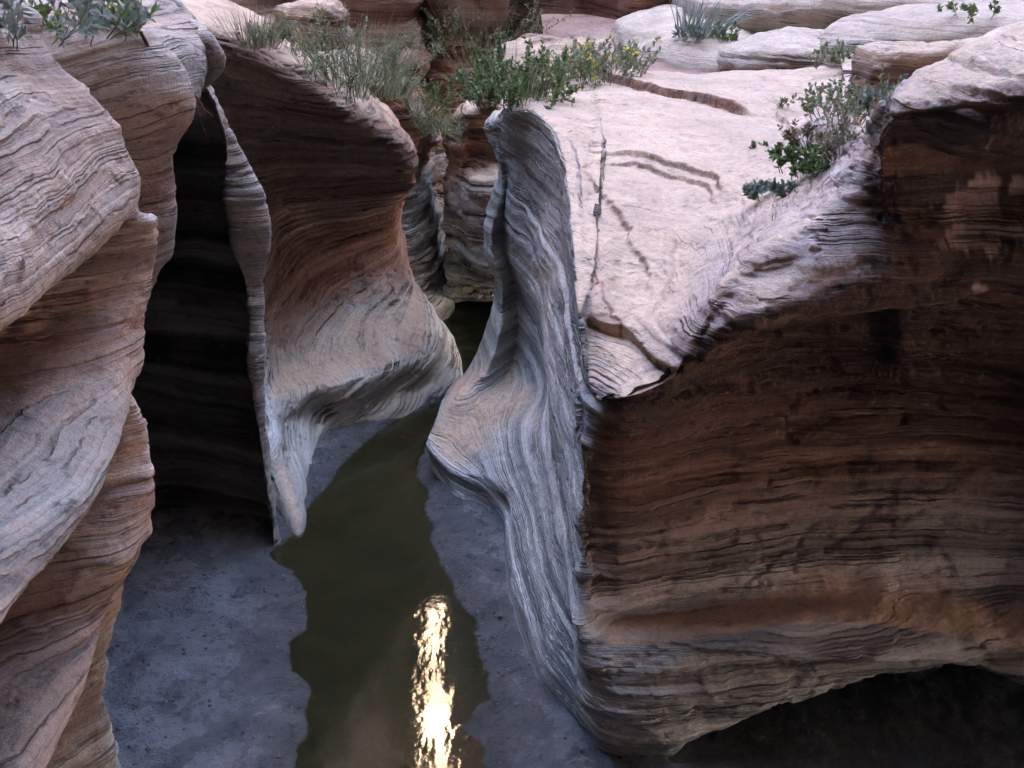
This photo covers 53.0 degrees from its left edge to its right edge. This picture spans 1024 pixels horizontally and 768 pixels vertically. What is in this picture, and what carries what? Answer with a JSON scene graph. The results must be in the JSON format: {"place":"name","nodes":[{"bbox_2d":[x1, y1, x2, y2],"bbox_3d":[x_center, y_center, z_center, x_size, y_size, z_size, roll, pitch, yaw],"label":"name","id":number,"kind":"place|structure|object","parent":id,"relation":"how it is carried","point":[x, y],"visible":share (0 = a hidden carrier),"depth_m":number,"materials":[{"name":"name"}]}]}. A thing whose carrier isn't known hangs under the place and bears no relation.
{"place":"outdoors","nodes":[
{"label":"outdoors","id":0,"kind":"place"},
{"bbox_2d":[270,301,492,767],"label":"water","id":1,"kind":"structure","parent":0,"point":[386,662],"depth_m":5.65,"materials":[{"name":"green liquid"}]},
{"bbox_2d":[102,319,1023,767],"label":"mud floor","id":2,"kind":"structure","parent":0,"point":[950,715],"depth_m":5.10,"materials":[{"name":"grey soil"}]},
{"bbox_2d":[25,0,280,545],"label":"rock fin","id":3,"kind":"object","parent":2,"relation":"on","point":[198,392],"visible":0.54,"depth_m":5.84,"materials":[{"name":"stone"}]},
{"bbox_2d":[28,0,163,46],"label":"shrub","id":4,"kind":"object","parent":3,"relation":"on","point":[44,10],"visible":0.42,"depth_m":3.83,"materials":[{"name":"green plant"}]},
{"bbox_2d":[68,0,147,36],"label":"shrub","id":5,"kind":"object","parent":3,"relation":"on","point":[138,27],"visible":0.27,"depth_m":3.95,"materials":[{"name":"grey plant"}]},
{"bbox_2d":[139,31,212,151],"bbox_3d":[-1.351,-1.187,4.192,0.070,0.501,0.311,20,31,38],"label":"twig","id":6,"kind":"object","parent":3,"relation":"on","point":[143,37],"visible":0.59,"depth_m":4.27,"materials":[{"name":"brown wood"}]},
{"bbox_2d":[106,396,642,767],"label":"gravel","id":7,"kind":"structure","parent":2,"relation":"on","point":[147,749],"depth_m":5.46,"materials":[{"name":"grey gravel"}]},
{"bbox_2d":[440,33,612,302],"bbox_3d":[-0.088,-1.932,10.017,1.311,2.712,2.186,12,27,25],"label":"sandstone outcrop","id":8,"kind":"object","parent":2,"relation":"on","point":[469,179],"visible":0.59,"depth_m":9.33,"materials":[{"name":"brown stone"}]},
{"bbox_2d":[400,96,472,140],"bbox_3d":[-0.620,-2.412,9.274,0.918,0.356,0.886,-12,27,-25],"label":"shrub","id":9,"kind":"object","parent":8,"relation":"on","point":[440,124],"visible":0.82,"depth_m":9.22,"materials":[{"name":"green plant"}]},
{"bbox_2d":[473,90,497,107],"bbox_3d":[-0.224,-2.498,8.953,0.238,0.182,0.284,0,24,0],"label":"boulder","id":10,"kind":"object","parent":8,"relation":"on","point":[482,106],"visible":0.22,"depth_m":8.86,"materials":[{"name":"stone"}]},
{"bbox_2d":[541,14,708,84],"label":"ground","id":11,"kind":"structure","parent":0,"point":[585,25],"depth_m":11.72,"materials":[{"name":"pale sandstone"}]},
{"bbox_2d":[499,0,671,40],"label":"sandstone outcrop","id":12,"kind":"object","parent":11,"relation":"on","point":[614,9],"visible":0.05,"depth_m":12.43,"materials":[{"name":"brown stone"}]},
{"bbox_2d":[611,4,756,72],"bbox_3d":[2.015,-3.710,11.684,2.023,1.131,4.431,0,24,0],"label":"rock dome","id":13,"kind":"object","parent":11,"relation":"on","point":[652,23],"visible":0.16,"depth_m":10.25,"materials":[{"name":"stone"}]},
{"bbox_2d":[669,0,757,42],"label":"spiky plant","id":14,"kind":"object","parent":13,"relation":"on","point":[697,29],"visible":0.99,"depth_m":9.89,"materials":[{"name":"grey plant"}]},
{"bbox_2d":[713,21,740,42],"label":"shrub","id":15,"kind":"object","parent":13,"relation":"on","point":[732,36],"visible":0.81,"depth_m":9.83,"materials":[{"name":"green plant"}]},
{"bbox_2d":[671,0,1023,31],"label":"rock ledge","id":16,"kind":"object","parent":13,"relation":"on","point":[768,15],"visible":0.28,"depth_m":10.10,"materials":[{"name":"stone"}]},
{"bbox_2d":[817,0,1023,68],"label":"rock ledge","id":17,"kind":"object","parent":11,"relation":"on","point":[927,22],"visible":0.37,"depth_m":8.70,"materials":[{"name":"stone"}]},
{"bbox_2d":[936,0,1001,23],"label":"shrub","id":18,"kind":"object","parent":17,"relation":"on","point":[971,9],"visible":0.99,"depth_m":8.43,"materials":[{"name":"green plant"}]},
{"label":"ground","id":19,"kind":"structure","parent":0,"visible":0},
{"bbox_2d":[181,0,462,534],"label":"sandstone outcrop","id":20,"kind":"object","parent":19,"relation":"on","point":[356,330],"visible":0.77,"depth_m":7.69,"materials":[{"name":"brown stone"}]},
{"bbox_2d":[208,0,303,50],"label":"grass tuft","id":21,"kind":"object","parent":20,"relation":"on","point":[259,39],"visible":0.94,"depth_m":6.36,"materials":[{"name":"green plant"}]},
{"bbox_2d":[272,0,353,50],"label":"boulder","id":22,"kind":"object","parent":20,"relation":"on","point":[332,7],"visible":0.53,"depth_m":8.35,"materials":[{"name":"beige stone"}]},
{"bbox_2d":[255,0,458,103],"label":"bush","id":23,"kind":"object","parent":20,"relation":"on","point":[350,82],"visible":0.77,"depth_m":7.16,"materials":[{"name":"green plant"}]},
{"bbox_2d":[263,14,454,319],"bbox_3d":[-2.147,-2.244,10.855,4.704,3.264,3.511,0,24,0],"label":"sandstone outcrop","id":24,"kind":"object","parent":19,"relation":"on","point":[422,220],"visible":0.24,"depth_m":9.88,"materials":[{"name":"stone"}]},
{"bbox_2d":[337,52,429,102],"bbox_3d":[-1.090,-2.661,8.942,0.883,0.464,0.938,0,24,0],"label":"grass tuft","id":25,"kind":"object","parent":24,"relation":"on","point":[410,89],"visible":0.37,"depth_m":8.96,"materials":[{"name":"green plant"}]},
{"bbox_2d":[401,79,461,117],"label":"shrub","id":26,"kind":"object","parent":24,"relation":"on","point":[434,95],"visible":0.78,"depth_m":9.38,"materials":[{"name":"green plant"}]},
{"bbox_2d":[426,21,1023,755],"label":"rock block","id":27,"kind":"object","parent":19,"relation":"on","point":[708,445],"visible":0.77,"depth_m":4.66,"materials":[{"name":"stone"}]},
{"bbox_2d":[422,18,597,113],"bbox_3d":[-0.015,-2.231,7.123,1.314,0.597,1.169,-17,29,-33],"label":"bush","id":28,"kind":"object","parent":27,"relation":"on","point":[518,85],"visible":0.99,"depth_m":7.11,"materials":[{"name":"green plant"}]},
{"bbox_2d":[540,31,663,88],"bbox_3d":[0.694,-2.591,8.265,1.098,0.448,0.945,-17,29,-34],"label":"bush","id":29,"kind":"object","parent":27,"relation":"on","point":[587,56],"visible":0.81,"depth_m":8.10,"materials":[{"name":"green plant"}]},
{"bbox_2d":[748,140,789,151],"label":"shrub","id":30,"kind":"object","parent":27,"relation":"on","point":[753,144],"visible":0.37,"depth_m":5.95,"materials":[{"name":"green plant"}]},
{"bbox_2d":[742,177,797,200],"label":"shrub","id":31,"kind":"object","parent":27,"relation":"on","point":[753,191],"visible":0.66,"depth_m":4.69,"materials":[{"name":"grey plant"}]},
{"bbox_2d":[717,26,823,71],"bbox_3d":[3.198,-3.076,9.695,2.541,0.556,1.320,0,24,0],"label":"rock slab","id":32,"kind":"object","parent":27,"relation":"on","point":[789,47],"visible":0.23,"depth_m":9.28,"materials":[{"name":"stone"}]},
{"bbox_2d":[778,93,796,108],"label":"shrub","id":33,"kind":"object","parent":27,"relation":"on","point":[782,100],"visible":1,"depth_m":7.13,"materials":[{"name":"green plant"}]},
{"bbox_2d":[768,130,831,179],"bbox_3d":[1.410,-1.032,4.677,0.435,0.220,0.488,-13,27,-27],"label":"shrub","id":34,"kind":"object","parent":27,"relation":"on","point":[804,165],"visible":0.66,"depth_m":4.63,"materials":[{"name":"green plant"}]},
{"bbox_2d":[777,105,865,168],"bbox_3d":[1.469,-1.103,4.598,0.505,0.249,0.515,0,24,0],"label":"shrub","id":35,"kind":"object","parent":27,"relation":"on","point":[835,136],"visible":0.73,"depth_m":4.58,"materials":[{"name":"green plant"}]},
{"bbox_2d":[806,37,855,69],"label":"shrub","id":36,"kind":"object","parent":27,"relation":"on","point":[833,54],"visible":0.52,"depth_m":8.48,"materials":[{"name":"green plant"}]},
{"bbox_2d":[796,63,890,128],"bbox_3d":[1.857,-1.583,5.675,0.550,0.381,0.616,0,24,0],"label":"shrub","id":37,"kind":"object","parent":27,"relation":"on","point":[849,107],"visible":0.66,"depth_m":5.66,"materials":[{"name":"green plant"}]},
{"bbox_2d":[859,73,908,114],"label":"shrub","id":38,"kind":"object","parent":27,"relation":"on","point":[866,102],"visible":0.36,"depth_m":3.75,"materials":[{"name":"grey plant"}]},
{"bbox_2d":[848,41,965,101],"bbox_3d":[2.565,-2.028,6.655,0.691,0.408,0.654,0,24,0],"label":"broken rock","id":39,"kind":"object","parent":27,"relation":"on","point":[897,59],"visible":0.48,"depth_m":6.42,"materials":[{"name":"beige stone"}]},
{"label":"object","id":40,"kind":"structure","parent":0,"visible":0},
{"bbox_2d":[290,0,430,83],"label":"rock buttress","id":41,"kind":"object","parent":40,"relation":"on","point":[394,8],"visible":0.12,"depth_m":10.41,"materials":[{"name":"brown stone"}]},
{"bbox_2d":[419,0,508,112],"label":"rock buttress","id":42,"kind":"object","parent":40,"relation":"on","point":[498,10],"visible":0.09,"depth_m":10.99,"materials":[{"name":"brown stone"}]},
{"bbox_2d":[414,0,574,64],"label":"bush","id":43,"kind":"object","parent":40,"relation":"on","point":[428,37],"visible":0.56,"depth_m":10.78,"materials":[{"name":"green plant"}]},
{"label":"mud floor","id":44,"kind":"structure","parent":0,"visible":0},
{"bbox_2d":[0,0,158,767],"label":"sandstone outcrop","id":45,"kind":"object","parent":44,"relation":"on","point":[79,233],"visible":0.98,"depth_m":3.22,"materials":[{"name":"beige stone"}]},
{"bbox_2d":[0,0,158,50],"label":"shrub","id":46,"kind":"object","parent":45,"relation":"on","point":[10,19],"visible":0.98,"depth_m":3.07,"materials":[{"name":"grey plant"}]},
{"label":"upper ground","id":47,"kind":"structure","parent":0,"visible":0},
{"bbox_2d":[229,0,289,15],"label":"sandstone outcrop","id":48,"kind":"object","parent":47,"relation":"on","point":[259,9],"visible":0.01,"depth_m":11.01,"materials":[{"name":"brown stone"}]}
]}

